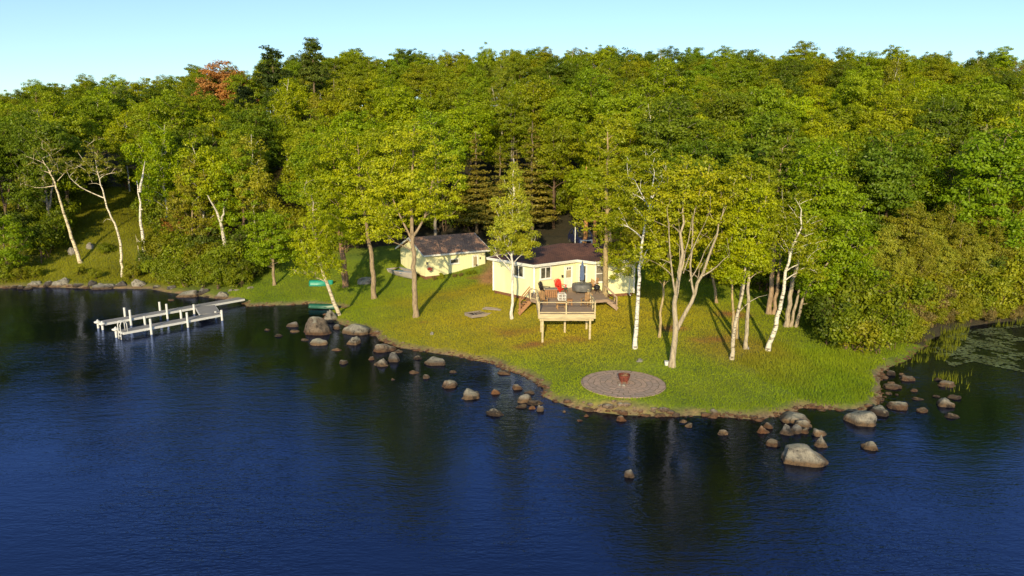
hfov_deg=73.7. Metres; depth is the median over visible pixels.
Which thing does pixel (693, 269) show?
shrub
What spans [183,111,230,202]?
broadleaf tree
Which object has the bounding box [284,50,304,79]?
broadleaf tree
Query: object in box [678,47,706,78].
broadleaf tree
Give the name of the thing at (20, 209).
shrub
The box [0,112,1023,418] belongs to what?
ground
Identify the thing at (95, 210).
meadow grass
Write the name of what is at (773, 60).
broadleaf tree
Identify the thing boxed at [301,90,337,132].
birch tree
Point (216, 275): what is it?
shrub
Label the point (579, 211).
poplar tree
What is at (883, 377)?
rock
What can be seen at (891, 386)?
boulder
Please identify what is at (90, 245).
stone
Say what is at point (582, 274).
patio umbrella
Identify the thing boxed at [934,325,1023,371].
lily pads
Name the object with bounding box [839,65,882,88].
broadleaf tree
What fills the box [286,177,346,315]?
birch tree
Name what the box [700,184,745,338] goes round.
broadleaf tree
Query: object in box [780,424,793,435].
rock
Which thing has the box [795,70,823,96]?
broadleaf tree
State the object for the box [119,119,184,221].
birch tree
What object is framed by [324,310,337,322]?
boulder
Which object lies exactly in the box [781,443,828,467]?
boulder
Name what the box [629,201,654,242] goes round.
shrub
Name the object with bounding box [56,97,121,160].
broadleaf tree
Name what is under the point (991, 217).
young tree
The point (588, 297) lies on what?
lounge chair
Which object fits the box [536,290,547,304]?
lounge chair
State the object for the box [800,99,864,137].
broadleaf tree
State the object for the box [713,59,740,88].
broadleaf tree
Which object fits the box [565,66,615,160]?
broadleaf tree
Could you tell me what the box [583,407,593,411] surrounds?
rock
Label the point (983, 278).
shrub
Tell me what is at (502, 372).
rock
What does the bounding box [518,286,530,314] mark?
deck steps
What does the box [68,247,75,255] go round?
stone
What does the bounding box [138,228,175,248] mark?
shrub
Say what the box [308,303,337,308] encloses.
canoe
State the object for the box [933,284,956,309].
shrub
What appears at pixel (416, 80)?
broadleaf tree
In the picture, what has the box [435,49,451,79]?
birch tree
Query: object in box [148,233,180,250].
shrub
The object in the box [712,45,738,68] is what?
broadleaf tree
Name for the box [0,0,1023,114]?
sky
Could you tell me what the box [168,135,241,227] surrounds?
birch tree
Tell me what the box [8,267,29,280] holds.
shrub
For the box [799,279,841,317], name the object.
shrub
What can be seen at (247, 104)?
broadleaf tree
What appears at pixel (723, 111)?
broadleaf tree
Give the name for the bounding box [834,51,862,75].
broadleaf tree
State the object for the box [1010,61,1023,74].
bare tree
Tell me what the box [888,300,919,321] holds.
shrub
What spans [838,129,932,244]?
broadleaf tree
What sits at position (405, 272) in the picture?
rowing boat
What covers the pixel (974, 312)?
shrub
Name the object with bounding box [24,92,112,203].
broadleaf tree
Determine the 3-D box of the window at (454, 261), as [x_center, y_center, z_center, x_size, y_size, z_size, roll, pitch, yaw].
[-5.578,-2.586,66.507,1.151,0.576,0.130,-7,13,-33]
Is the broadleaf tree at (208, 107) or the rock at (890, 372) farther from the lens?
the broadleaf tree at (208, 107)
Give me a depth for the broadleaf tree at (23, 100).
133.52 m
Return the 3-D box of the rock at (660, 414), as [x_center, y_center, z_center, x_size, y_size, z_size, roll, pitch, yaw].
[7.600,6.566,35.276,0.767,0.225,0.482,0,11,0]
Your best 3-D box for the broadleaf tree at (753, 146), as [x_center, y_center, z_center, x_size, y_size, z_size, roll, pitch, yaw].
[21.811,-7.636,60.460,8.814,15.764,9.366,4,12,18]
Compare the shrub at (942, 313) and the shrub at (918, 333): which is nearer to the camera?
the shrub at (918, 333)
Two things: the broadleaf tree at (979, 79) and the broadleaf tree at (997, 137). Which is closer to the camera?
the broadleaf tree at (997, 137)
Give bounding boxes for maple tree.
[0,213,34,266]
[203,147,269,242]
[242,209,298,285]
[318,127,398,298]
[351,117,468,317]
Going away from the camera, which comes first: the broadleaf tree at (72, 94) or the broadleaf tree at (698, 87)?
the broadleaf tree at (698, 87)
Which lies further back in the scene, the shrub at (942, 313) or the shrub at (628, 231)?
the shrub at (628, 231)
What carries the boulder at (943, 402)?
on the lake water
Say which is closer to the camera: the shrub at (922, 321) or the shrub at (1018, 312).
the shrub at (922, 321)
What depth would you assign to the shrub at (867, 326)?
43.93 m
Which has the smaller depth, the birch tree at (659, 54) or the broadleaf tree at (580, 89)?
the broadleaf tree at (580, 89)
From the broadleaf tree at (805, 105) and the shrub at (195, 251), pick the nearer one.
the shrub at (195, 251)
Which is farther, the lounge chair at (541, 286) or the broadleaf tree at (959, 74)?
the broadleaf tree at (959, 74)
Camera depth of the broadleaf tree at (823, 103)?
93.73 m
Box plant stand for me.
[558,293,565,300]
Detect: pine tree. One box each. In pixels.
[230,85,257,116]
[252,45,293,164]
[296,37,330,119]
[563,166,609,242]
[568,166,619,242]
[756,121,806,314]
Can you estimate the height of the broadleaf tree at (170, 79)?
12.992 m
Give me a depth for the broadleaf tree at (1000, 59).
145.64 m
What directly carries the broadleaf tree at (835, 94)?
on the ground at (388, 252)
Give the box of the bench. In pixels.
[544,287,557,297]
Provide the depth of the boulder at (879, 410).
35.31 m
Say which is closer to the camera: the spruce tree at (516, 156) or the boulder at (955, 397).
the boulder at (955, 397)
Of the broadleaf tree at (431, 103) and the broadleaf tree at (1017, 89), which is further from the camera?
the broadleaf tree at (1017, 89)
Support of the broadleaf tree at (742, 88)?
on the ground at (388, 252)
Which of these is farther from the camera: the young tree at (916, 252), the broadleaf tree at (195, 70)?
the broadleaf tree at (195, 70)
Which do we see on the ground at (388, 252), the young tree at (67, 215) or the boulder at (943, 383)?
the young tree at (67, 215)
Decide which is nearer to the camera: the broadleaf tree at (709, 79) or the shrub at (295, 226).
the shrub at (295, 226)
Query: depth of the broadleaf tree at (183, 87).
131.72 m
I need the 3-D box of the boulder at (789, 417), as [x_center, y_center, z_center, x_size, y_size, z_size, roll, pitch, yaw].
[14.369,6.611,34.741,1.556,0.610,1.326,0,11,0]
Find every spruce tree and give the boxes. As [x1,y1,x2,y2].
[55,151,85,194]
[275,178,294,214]
[330,79,336,99]
[452,132,495,233]
[478,148,509,239]
[501,150,536,230]
[516,121,560,232]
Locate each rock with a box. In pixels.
[43,281,51,286]
[72,283,83,287]
[88,280,96,285]
[115,281,126,286]
[131,279,145,287]
[167,285,175,289]
[198,288,209,295]
[286,322,298,326]
[339,360,347,363]
[346,336,360,344]
[387,352,399,361]
[491,389,499,394]
[497,370,510,374]
[512,384,521,389]
[516,404,526,407]
[524,390,534,394]
[536,405,543,411]
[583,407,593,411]
[616,415,625,421]
[624,469,634,477]
[654,413,665,416]
[757,425,769,433]
[763,422,772,428]
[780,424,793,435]
[791,424,801,433]
[802,428,808,433]
[814,435,827,447]
[860,441,877,450]
[878,375,888,378]
[886,370,895,375]
[900,375,914,380]
[916,407,927,412]
[944,413,959,418]
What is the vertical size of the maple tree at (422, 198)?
15.520 m
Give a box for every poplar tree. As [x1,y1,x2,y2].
[486,158,541,319]
[568,131,639,302]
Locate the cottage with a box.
[486,243,635,299]
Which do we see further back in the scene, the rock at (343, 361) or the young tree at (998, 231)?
the young tree at (998, 231)
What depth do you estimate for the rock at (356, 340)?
48.43 m
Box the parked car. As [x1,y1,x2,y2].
[568,228,592,242]
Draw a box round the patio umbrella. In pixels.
[579,261,584,292]
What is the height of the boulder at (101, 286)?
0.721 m
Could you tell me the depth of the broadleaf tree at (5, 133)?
82.72 m
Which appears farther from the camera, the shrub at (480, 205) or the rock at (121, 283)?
the shrub at (480, 205)
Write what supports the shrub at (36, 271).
on the ground at (388, 252)
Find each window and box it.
[449,258,459,264]
[513,264,524,278]
[539,266,552,280]
[578,264,586,281]
[594,264,602,283]
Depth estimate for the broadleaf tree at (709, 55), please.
149.35 m
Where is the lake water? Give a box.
[0,287,1023,575]
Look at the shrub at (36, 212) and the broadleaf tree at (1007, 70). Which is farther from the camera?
the broadleaf tree at (1007, 70)
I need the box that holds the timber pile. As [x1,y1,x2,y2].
[482,307,501,310]
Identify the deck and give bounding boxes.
[528,287,606,342]
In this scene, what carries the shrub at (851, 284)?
on the ground at (388, 252)
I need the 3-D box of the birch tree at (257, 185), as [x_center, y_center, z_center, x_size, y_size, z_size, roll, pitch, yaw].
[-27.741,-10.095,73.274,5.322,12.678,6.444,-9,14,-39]
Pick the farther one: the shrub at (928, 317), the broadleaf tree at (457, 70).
the broadleaf tree at (457, 70)
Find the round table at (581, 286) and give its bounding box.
[572,282,591,292]
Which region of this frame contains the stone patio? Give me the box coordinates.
[581,370,665,397]
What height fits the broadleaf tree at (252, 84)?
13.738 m
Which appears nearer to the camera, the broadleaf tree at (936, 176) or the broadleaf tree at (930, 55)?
the broadleaf tree at (936, 176)
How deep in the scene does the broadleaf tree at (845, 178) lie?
59.05 m
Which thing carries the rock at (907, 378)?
in the lake water
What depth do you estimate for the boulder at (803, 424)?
33.65 m
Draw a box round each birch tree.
[14,134,89,263]
[67,135,124,276]
[92,99,116,167]
[103,109,142,191]
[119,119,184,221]
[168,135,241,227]
[219,62,237,72]
[222,134,283,239]
[267,79,305,186]
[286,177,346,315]
[298,64,318,116]
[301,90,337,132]
[399,116,437,167]
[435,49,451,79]
[457,49,473,65]
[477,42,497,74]
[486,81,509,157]
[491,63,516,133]
[504,80,519,98]
[563,51,584,88]
[603,144,690,348]
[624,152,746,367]
[629,98,696,184]
[629,101,663,179]
[650,56,678,87]
[656,47,670,59]
[710,180,781,359]
[763,185,831,350]
[876,58,905,89]
[892,72,917,89]
[969,57,987,75]
[1015,86,1023,117]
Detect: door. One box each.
[472,254,478,266]
[564,265,572,287]
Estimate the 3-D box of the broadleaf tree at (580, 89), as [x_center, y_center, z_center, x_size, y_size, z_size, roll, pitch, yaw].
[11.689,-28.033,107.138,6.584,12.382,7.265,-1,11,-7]
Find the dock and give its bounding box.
[94,297,244,337]
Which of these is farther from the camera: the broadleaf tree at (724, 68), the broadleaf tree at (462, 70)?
the broadleaf tree at (724, 68)
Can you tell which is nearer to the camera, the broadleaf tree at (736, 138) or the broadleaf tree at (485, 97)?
the broadleaf tree at (736, 138)
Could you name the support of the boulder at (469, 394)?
on the lake water
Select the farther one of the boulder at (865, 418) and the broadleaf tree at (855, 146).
the broadleaf tree at (855, 146)
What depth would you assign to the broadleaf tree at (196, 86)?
111.91 m
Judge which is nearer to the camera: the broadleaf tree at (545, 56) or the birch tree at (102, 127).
the birch tree at (102, 127)
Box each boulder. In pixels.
[27,281,41,287]
[50,277,68,287]
[91,284,113,289]
[176,290,198,296]
[214,291,228,298]
[303,316,331,334]
[310,338,327,345]
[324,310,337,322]
[342,324,370,334]
[373,344,396,352]
[374,358,387,366]
[424,356,445,365]
[442,380,457,388]
[461,388,479,399]
[486,408,503,416]
[517,394,530,402]
[527,400,543,405]
[766,439,780,446]
[780,411,810,423]
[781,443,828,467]
[794,420,811,428]
[811,428,826,436]
[843,410,876,426]
[869,405,888,416]
[882,383,901,389]
[886,401,907,409]
[936,398,954,407]
[937,380,955,387]
[947,394,960,399]
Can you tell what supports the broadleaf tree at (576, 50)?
on the ground at (388, 252)
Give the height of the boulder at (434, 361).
0.602 m
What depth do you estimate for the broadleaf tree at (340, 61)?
130.37 m
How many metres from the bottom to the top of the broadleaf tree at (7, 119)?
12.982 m
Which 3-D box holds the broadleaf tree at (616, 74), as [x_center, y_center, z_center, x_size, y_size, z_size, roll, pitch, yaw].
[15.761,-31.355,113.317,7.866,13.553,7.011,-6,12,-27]
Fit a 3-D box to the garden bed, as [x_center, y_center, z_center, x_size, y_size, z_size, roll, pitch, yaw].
[-2.399,1.966,52.475,2.210,0.220,1.170,-7,13,-31]
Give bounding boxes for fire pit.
[618,373,629,383]
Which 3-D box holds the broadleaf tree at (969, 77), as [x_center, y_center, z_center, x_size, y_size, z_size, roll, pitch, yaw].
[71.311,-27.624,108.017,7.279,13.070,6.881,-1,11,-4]
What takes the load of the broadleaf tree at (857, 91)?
on the ground at (388, 252)
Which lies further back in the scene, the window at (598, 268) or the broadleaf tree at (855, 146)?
the broadleaf tree at (855, 146)
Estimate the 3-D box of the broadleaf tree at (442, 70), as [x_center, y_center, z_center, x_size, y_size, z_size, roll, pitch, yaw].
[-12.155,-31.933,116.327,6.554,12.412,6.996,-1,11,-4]
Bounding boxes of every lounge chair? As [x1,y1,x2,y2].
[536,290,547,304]
[538,281,549,293]
[554,279,565,292]
[580,292,592,306]
[589,277,598,290]
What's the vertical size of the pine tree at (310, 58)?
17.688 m
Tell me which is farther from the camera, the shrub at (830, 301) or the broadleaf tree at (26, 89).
the broadleaf tree at (26, 89)
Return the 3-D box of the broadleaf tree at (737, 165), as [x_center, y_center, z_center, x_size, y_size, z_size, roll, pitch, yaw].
[14.747,-2.028,42.305,4.043,12.350,3.183,0,11,0]
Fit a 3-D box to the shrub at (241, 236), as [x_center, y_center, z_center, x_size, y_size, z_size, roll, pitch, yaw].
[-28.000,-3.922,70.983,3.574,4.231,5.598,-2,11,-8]
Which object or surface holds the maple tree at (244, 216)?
on the ground at (388, 252)
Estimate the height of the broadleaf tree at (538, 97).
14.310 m
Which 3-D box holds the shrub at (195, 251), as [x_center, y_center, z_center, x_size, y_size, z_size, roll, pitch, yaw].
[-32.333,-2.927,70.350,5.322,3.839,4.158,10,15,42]
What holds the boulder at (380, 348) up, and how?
on the lake water
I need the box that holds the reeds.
[893,318,1023,390]
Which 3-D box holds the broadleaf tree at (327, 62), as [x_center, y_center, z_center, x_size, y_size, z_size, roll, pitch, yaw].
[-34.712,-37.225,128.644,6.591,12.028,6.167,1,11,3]
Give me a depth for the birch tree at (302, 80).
121.09 m
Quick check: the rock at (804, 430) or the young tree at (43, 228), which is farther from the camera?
the young tree at (43, 228)
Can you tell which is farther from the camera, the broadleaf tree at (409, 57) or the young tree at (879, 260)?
the broadleaf tree at (409, 57)
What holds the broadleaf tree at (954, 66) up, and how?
on the ground at (388, 252)
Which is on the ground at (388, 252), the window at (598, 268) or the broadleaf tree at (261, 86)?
the broadleaf tree at (261, 86)
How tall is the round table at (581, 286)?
0.734 m
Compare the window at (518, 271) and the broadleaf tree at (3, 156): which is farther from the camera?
the broadleaf tree at (3, 156)
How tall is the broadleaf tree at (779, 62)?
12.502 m
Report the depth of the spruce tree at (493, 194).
72.80 m
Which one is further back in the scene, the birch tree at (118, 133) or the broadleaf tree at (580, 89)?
the broadleaf tree at (580, 89)
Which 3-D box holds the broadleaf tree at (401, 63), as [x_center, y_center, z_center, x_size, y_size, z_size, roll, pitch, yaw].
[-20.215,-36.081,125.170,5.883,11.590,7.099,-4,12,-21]
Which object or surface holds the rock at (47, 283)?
on the ground at (388, 252)
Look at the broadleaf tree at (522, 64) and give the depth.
119.94 m
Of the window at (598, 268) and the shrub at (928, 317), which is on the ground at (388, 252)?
the shrub at (928, 317)
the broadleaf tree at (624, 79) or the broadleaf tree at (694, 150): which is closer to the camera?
the broadleaf tree at (694, 150)
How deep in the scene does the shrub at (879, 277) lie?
48.38 m
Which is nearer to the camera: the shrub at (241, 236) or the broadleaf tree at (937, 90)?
the shrub at (241, 236)
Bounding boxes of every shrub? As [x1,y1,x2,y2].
[0,203,27,217]
[0,262,16,283]
[1,210,41,244]
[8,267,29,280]
[21,205,43,224]
[21,265,44,277]
[22,213,71,258]
[27,187,66,209]
[35,197,80,233]
[48,185,79,203]
[70,266,85,275]
[84,166,113,191]
[87,269,102,278]
[97,242,117,254]
[112,166,135,188]
[122,261,142,279]
[127,166,140,193]
[129,197,172,228]
[132,262,145,275]
[135,249,155,263]
[137,238,172,261]
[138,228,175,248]
[138,256,169,280]
[144,208,189,235]
[145,185,193,216]
[145,186,165,208]
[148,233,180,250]
[150,256,182,284]
[158,244,191,261]
[160,227,219,248]
[166,255,203,287]
[180,241,221,264]
[184,227,221,255]
[184,258,215,287]
[191,246,225,263]
[198,257,234,289]
[215,239,245,267]
[219,261,254,287]
[221,229,256,258]
[228,257,264,278]
[241,246,269,274]
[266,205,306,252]
[283,212,321,255]
[316,209,343,238]
[321,213,364,252]
[353,208,380,242]
[378,198,406,235]
[401,203,427,232]
[421,189,460,231]
[435,181,450,201]
[444,187,479,230]
[460,175,497,196]
[472,196,498,230]
[537,177,572,216]
[566,191,604,212]
[591,208,629,235]
[620,207,652,248]
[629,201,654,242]
[640,226,658,254]
[683,244,715,278]
[714,268,738,285]
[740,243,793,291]
[798,293,859,326]
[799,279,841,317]
[804,300,846,349]
[817,305,866,349]
[828,269,880,314]
[838,314,890,355]
[841,275,909,317]
[847,235,905,258]
[855,301,913,353]
[859,264,891,284]
[869,263,900,287]
[877,259,915,309]
[880,306,918,349]
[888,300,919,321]
[899,272,938,313]
[899,320,926,342]
[903,268,941,286]
[904,298,925,324]
[912,280,948,313]
[914,244,964,272]
[915,317,931,337]
[916,274,952,297]
[921,311,938,327]
[930,307,949,326]
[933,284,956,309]
[934,269,974,298]
[934,307,959,324]
[945,296,962,311]
[947,302,971,323]
[949,289,983,309]
[952,265,1006,294]
[952,274,988,297]
[967,266,1023,295]
[968,290,997,312]
[968,305,983,321]
[971,255,1009,273]
[975,306,996,322]
[977,244,1023,270]
[977,277,1023,317]
[991,259,1023,294]
[994,306,1011,319]
[999,284,1023,313]
[1009,304,1023,320]
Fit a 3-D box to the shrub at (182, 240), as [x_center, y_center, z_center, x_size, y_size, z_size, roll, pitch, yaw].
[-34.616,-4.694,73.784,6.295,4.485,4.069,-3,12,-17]
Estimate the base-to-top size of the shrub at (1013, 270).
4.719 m
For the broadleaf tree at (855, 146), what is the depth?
63.10 m
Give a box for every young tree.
[26,218,55,263]
[43,210,66,248]
[55,207,72,231]
[157,211,196,234]
[162,153,218,238]
[854,245,885,272]
[857,223,908,267]
[877,201,938,269]
[885,250,917,291]
[900,232,941,280]
[917,212,946,248]
[922,238,961,291]
[935,202,963,241]
[941,222,980,274]
[948,211,987,244]
[961,237,1000,282]
[968,195,1005,242]
[974,218,1016,270]
[1004,228,1023,273]
[1007,201,1023,230]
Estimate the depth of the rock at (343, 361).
43.99 m
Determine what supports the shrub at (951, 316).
on the ground at (388, 252)
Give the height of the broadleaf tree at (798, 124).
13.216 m
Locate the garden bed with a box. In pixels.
[465,310,489,317]
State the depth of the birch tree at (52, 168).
72.93 m
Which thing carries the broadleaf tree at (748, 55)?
on the ground at (388, 252)
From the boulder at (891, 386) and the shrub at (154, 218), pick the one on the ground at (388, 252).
the shrub at (154, 218)
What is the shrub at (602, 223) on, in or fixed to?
on the ground at (388, 252)
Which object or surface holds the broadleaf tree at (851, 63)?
on the ground at (388, 252)
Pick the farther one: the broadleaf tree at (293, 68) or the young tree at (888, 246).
the broadleaf tree at (293, 68)
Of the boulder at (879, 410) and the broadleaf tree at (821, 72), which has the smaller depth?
the boulder at (879, 410)
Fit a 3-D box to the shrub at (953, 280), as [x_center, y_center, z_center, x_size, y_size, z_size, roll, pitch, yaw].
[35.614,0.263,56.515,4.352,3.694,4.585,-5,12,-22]
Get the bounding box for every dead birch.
[136,162,145,250]
[207,195,225,245]
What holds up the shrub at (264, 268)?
on the ground at (388, 252)
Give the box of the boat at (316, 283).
[309,280,332,285]
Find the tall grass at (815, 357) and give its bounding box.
[701,337,924,411]
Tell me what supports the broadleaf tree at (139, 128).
on the ground at (388, 252)
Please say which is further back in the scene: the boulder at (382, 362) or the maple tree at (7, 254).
the maple tree at (7, 254)
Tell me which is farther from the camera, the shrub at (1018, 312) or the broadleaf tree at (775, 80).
the broadleaf tree at (775, 80)
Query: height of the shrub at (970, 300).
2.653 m
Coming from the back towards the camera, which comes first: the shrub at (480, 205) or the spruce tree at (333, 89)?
the spruce tree at (333, 89)
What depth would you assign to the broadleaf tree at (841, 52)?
149.33 m
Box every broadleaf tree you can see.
[0,95,21,107]
[0,101,20,177]
[0,102,39,117]
[0,106,33,180]
[0,111,62,188]
[0,114,19,208]
[0,121,27,214]
[0,150,16,200]
[1,113,85,213]
[2,93,32,106]
[13,89,32,100]
[21,79,42,98]
[21,100,48,114]
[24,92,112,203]
[30,82,65,100]
[30,90,66,108]
[32,105,78,162]
[48,82,72,98]
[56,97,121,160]
[60,99,88,163]
[62,92,85,160]
[63,83,89,146]
[74,73,103,93]
[81,85,110,101]
[82,86,126,163]
[98,74,128,92]
[102,85,145,138]
[116,109,144,151]
[121,98,147,161]
[122,77,156,103]
[122,92,206,188]
[125,102,153,158]
[136,88,202,143]
[139,84,182,105]
[144,85,185,104]
[150,74,168,86]
[150,75,175,91]
[155,124,231,218]
[171,73,196,92]
[171,90,218,127]
[177,64,205,83]
[181,65,209,84]
[181,83,206,97]
[182,73,221,102]
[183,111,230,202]
[189,91,223,122]
[191,60,260,105]
[193,94,232,146]
[209,122,275,231]
[216,105,288,211]
[217,94,244,116]
[221,71,271,110]
[225,99,273,138]
[250,66,291,111]
[257,79,286,151]
[259,51,282,112]
[261,76,307,118]
[264,77,318,141]
[274,108,333,178]
[275,129,322,210]
[277,128,364,203]
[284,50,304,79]
[285,61,307,98]
[293,129,365,287]
[305,71,339,99]
[307,109,396,184]
[316,80,372,129]
[318,57,337,74]
[322,70,364,107]
[331,53,362,93]
[333,117,382,185]
[334,49,370,66]
[344,56,386,103]
[345,48,364,58]
[357,125,417,239]
[358,71,388,122]
[364,73,414,125]
[369,60,411,96]
[369,83,429,133]
[370,58,389,71]
[373,85,426,135]
[387,48,404,63]
[388,59,412,81]
[389,78,415,97]
[392,48,428,71]
[398,108,468,234]
[400,62,434,98]
[408,50,442,97]
[415,87,449,138]
[419,64,446,92]
[420,70,456,107]
[423,63,456,82]
[434,79,485,131]
[440,51,473,75]
[440,99,498,175]
[450,57,472,77]
[452,63,500,105]
[454,64,496,95]
[454,84,503,175]
[472,52,485,64]
[473,62,496,79]
[483,92,537,170]
[491,49,528,83]
[502,73,552,169]
[503,54,541,90]
[507,76,562,139]
[517,52,535,82]
[519,119,584,228]
[522,46,546,63]
[529,46,559,73]
[532,56,582,87]
[533,60,550,74]
[537,76,573,96]
[538,88,595,200]
[562,52,575,62]
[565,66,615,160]
[568,52,591,79]
[569,68,595,117]
[571,47,590,68]
[574,118,626,179]
[578,110,642,240]
[585,44,624,74]
[590,87,649,193]
[591,57,626,82]
[592,74,628,105]
[608,47,646,70]
[610,90,641,119]
[611,64,644,87]
[613,77,638,91]
[620,54,650,88]
[621,58,695,113]
[621,94,733,206]
[642,208,690,337]
[643,50,662,77]
[646,92,698,126]
[656,46,696,91]
[661,134,735,271]
[677,80,711,118]
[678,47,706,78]
[681,59,718,92]
[683,177,722,303]
[685,61,711,96]
[687,121,748,182]
[688,59,719,73]
[691,89,726,115]
[692,87,765,134]
[693,73,722,94]
[693,114,729,145]
[699,49,721,69]
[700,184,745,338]
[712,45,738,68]
[712,88,743,129]
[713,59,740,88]
[715,110,813,284]
[718,62,760,95]
[720,154,787,348]
[725,105,793,155]
[727,56,753,68]
[729,49,762,68]
[729,86,755,94]
[731,73,764,92]
[735,83,791,115]
[745,53,774,84]
[750,164,793,237]
[756,72,807,103]
[759,55,777,78]
[760,78,792,101]
[768,57,815,96]
[773,53,809,71]
[775,56,807,101]
[776,137,889,327]
[779,94,818,129]
[781,109,807,191]
[783,40,820,61]
[787,144,870,251]
[790,130,875,230]
[791,109,837,172]
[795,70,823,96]
[797,85,839,121]
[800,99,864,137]
[802,127,862,165]
[803,51,827,80]
[809,57,842,95]
[819,83,872,128]
[821,60,861,95]
[826,59,867,83]
[827,46,855,70]
[830,123,868,226]
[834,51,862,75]
[834,69,901,135]
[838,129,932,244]
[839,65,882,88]
[850,90,935,213]
[851,50,884,88]
[851,119,928,214]
[867,51,892,86]
[867,91,939,158]
[873,45,919,87]
[875,128,963,230]
[883,79,921,104]
[885,118,953,157]
[897,73,937,102]
[901,56,944,73]
[903,92,935,157]
[907,59,930,84]
[908,59,955,104]
[909,94,985,185]
[912,51,953,66]
[921,79,954,107]
[932,50,955,67]
[934,117,1023,249]
[938,73,1012,119]
[938,87,1010,153]
[940,63,970,71]
[941,70,983,93]
[945,66,972,84]
[945,124,1012,203]
[950,64,986,83]
[951,127,1021,198]
[952,61,964,65]
[961,50,998,76]
[962,72,994,84]
[964,139,1023,220]
[972,100,1023,138]
[973,89,1019,129]
[986,46,1019,73]
[986,66,1015,79]
[990,70,1023,102]
[992,52,1020,70]
[1002,89,1021,118]
[1007,75,1023,104]
[1008,168,1023,214]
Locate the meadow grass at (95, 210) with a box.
[0,168,284,287]
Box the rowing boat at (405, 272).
[386,267,411,278]
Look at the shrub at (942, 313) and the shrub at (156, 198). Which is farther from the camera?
the shrub at (156, 198)
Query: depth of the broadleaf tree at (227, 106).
98.67 m
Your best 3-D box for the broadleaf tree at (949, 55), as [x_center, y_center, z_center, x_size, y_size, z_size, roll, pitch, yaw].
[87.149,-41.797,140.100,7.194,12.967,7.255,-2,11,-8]
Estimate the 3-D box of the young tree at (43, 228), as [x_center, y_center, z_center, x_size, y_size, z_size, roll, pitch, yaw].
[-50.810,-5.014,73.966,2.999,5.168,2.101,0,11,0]
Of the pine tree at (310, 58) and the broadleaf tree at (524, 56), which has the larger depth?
the broadleaf tree at (524, 56)
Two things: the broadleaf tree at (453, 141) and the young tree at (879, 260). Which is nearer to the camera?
the young tree at (879, 260)
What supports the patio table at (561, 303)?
on the deck
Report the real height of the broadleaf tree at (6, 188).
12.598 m
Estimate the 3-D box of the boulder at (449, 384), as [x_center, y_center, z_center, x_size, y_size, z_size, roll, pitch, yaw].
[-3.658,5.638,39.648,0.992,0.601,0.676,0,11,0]
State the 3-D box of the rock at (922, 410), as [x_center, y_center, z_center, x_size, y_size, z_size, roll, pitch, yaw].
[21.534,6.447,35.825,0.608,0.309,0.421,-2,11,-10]
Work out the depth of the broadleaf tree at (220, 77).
109.40 m
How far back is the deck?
47.44 m
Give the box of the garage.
[395,233,489,279]
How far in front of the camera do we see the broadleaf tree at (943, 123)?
73.92 m
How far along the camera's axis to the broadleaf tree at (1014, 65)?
151.40 m
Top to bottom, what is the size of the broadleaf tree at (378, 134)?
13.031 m
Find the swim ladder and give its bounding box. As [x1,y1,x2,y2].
[117,320,127,339]
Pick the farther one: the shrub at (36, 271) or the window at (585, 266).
the shrub at (36, 271)
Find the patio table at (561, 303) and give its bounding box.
[556,301,565,308]
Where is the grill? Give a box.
[594,284,599,293]
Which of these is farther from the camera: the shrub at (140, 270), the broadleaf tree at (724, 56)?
the broadleaf tree at (724, 56)
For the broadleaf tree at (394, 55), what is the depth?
144.34 m
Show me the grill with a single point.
(596, 286)
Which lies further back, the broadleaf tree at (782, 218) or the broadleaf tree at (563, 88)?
the broadleaf tree at (563, 88)
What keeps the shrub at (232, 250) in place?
on the ground at (388, 252)
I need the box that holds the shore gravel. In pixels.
[238,300,929,422]
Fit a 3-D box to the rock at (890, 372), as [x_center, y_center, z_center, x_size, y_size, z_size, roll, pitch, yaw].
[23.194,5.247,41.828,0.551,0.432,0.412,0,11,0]
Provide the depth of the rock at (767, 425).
33.59 m
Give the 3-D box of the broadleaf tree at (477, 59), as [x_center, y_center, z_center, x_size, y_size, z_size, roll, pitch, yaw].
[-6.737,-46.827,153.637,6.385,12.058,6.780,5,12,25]
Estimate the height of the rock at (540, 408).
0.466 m
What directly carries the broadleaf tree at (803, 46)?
on the ground at (388, 252)
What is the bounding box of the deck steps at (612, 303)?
[604,285,617,310]
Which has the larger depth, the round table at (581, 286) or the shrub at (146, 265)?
the shrub at (146, 265)
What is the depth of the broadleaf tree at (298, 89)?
97.27 m
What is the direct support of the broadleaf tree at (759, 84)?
on the ground at (388, 252)
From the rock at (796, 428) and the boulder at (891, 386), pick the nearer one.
the rock at (796, 428)
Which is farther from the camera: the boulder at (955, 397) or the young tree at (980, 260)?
the young tree at (980, 260)
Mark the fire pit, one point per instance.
(624, 377)
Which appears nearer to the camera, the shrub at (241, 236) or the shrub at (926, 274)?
the shrub at (926, 274)
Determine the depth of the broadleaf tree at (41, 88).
138.26 m
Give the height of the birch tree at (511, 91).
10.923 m
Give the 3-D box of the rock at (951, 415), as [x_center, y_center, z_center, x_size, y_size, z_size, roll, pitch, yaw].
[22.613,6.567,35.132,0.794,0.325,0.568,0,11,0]
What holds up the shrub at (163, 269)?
on the ground at (388, 252)
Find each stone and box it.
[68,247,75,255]
[86,242,93,248]
[357,277,370,284]
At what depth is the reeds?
47.43 m
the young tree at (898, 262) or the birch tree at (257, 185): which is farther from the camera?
the birch tree at (257, 185)
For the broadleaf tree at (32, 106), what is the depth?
119.15 m
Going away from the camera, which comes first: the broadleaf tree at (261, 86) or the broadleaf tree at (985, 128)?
the broadleaf tree at (985, 128)

